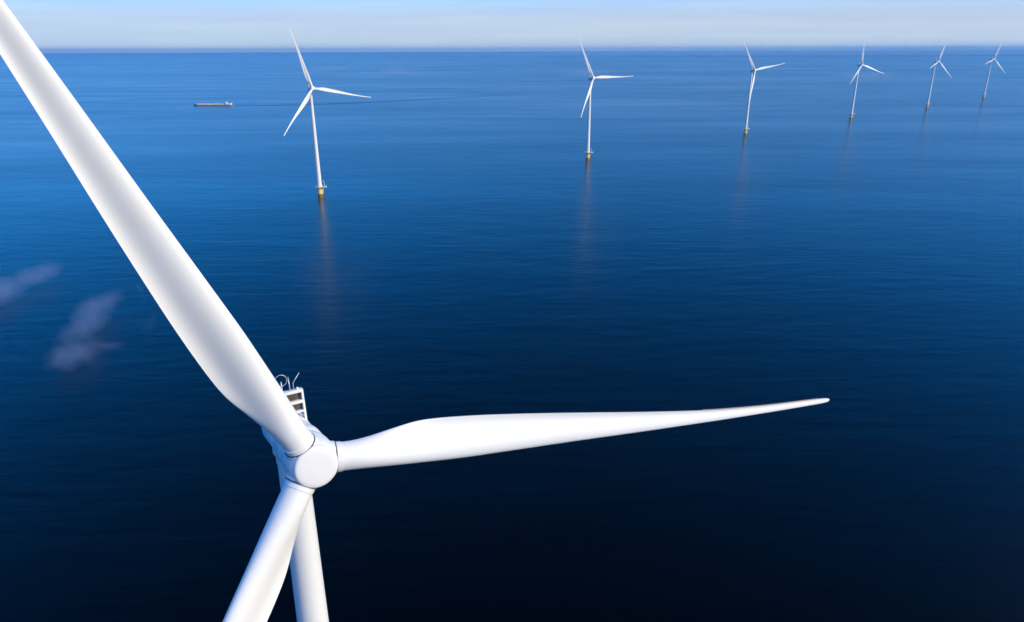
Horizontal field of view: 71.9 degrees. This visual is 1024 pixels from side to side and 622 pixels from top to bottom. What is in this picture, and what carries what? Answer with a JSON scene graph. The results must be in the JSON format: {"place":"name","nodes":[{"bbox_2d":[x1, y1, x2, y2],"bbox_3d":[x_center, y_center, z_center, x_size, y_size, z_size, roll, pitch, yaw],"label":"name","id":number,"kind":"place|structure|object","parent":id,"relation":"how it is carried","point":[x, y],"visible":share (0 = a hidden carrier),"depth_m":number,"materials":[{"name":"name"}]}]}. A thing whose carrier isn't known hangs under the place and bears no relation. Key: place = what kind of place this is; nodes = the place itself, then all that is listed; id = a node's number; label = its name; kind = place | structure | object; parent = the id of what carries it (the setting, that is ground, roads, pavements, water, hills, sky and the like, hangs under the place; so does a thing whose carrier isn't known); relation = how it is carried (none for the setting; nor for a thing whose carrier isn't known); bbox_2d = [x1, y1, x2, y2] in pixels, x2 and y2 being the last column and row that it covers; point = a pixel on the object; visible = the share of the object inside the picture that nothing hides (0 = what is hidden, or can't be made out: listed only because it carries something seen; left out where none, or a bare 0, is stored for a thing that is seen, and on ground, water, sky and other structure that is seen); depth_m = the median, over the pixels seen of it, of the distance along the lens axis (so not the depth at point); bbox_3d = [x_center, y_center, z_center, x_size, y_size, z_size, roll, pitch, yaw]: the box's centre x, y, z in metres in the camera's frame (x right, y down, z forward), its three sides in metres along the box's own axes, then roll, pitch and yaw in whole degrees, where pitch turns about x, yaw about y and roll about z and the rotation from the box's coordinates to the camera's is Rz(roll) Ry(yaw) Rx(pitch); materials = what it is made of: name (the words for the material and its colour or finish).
{"place":"outdoors","nodes":[
{"label":"outdoors","id":0,"kind":"place"},
{"bbox_2d":[0,50,1023,621],"bbox_3d":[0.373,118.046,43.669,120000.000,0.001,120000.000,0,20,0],"label":"water","id":1,"kind":"structure","parent":0,"point":[678,240],"depth_m":337.46,"materials":[{"name":"blue liquid"}]},
{"bbox_2d":[194,102,231,105],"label":"cargo ship","id":2,"kind":"object","parent":1,"relation":"on","point":[228,104],"visible":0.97,"depth_m":1728.72,"materials":[{"name":"paint"}]},
{"bbox_2d":[284,28,370,193],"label":"wind turbine","id":3,"kind":"object","parent":1,"relation":"in","point":[319,186],"visible":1,"depth_m":633.30,"materials":[{"name":"paint"}]},
{"bbox_2d":[236,91,549,105],"bbox_3d":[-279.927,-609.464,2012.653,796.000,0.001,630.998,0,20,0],"label":"wake","id":4,"kind":"object","parent":1,"relation":"on","point":[415,99],"visible":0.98,"depth_m":1920.29,"materials":[{"name":"blue liquid"}]},
{"bbox_2d":[0,0,828,621],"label":"wind turbine","id":5,"kind":"object","parent":1,"relation":"in","point":[310,458],"visible":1,"depth_m":52.46,"materials":[{"name":"white paint"}]},
{"bbox_2d":[578,37,630,157],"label":"wind turbine","id":6,"kind":"object","parent":1,"relation":"in","point":[592,77],"visible":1,"depth_m":846.64,"materials":[{"name":"paint"}]},
{"bbox_2d":[743,43,783,132],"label":"wind turbine","id":7,"kind":"object","parent":1,"relation":"in","point":[753,69],"visible":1,"depth_m":1096.65,"materials":[{"name":"paint"}]},
{"bbox_2d":[849,41,881,117],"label":"wind turbine","id":8,"kind":"object","parent":1,"relation":"in","point":[859,65],"visible":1,"depth_m":1351.58,"materials":[{"name":"paint"}]},
{"bbox_2d":[926,39,948,106],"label":"wind turbine","id":9,"kind":"object","parent":1,"relation":"in","point":[928,99],"visible":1,"depth_m":1588.57,"materials":[{"name":"paint"}]},
{"bbox_2d":[982,39,1003,97],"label":"wind turbine","id":10,"kind":"object","parent":1,"relation":"in","point":[991,59],"visible":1,"depth_m":1895.63,"materials":[{"name":"paint"}]},
{"bbox_2d":[3,0,1023,52],"label":"sky","id":11,"kind":"structure","parent":0,"point":[54,26],"materials":[{"name":"blue"}]}
]}

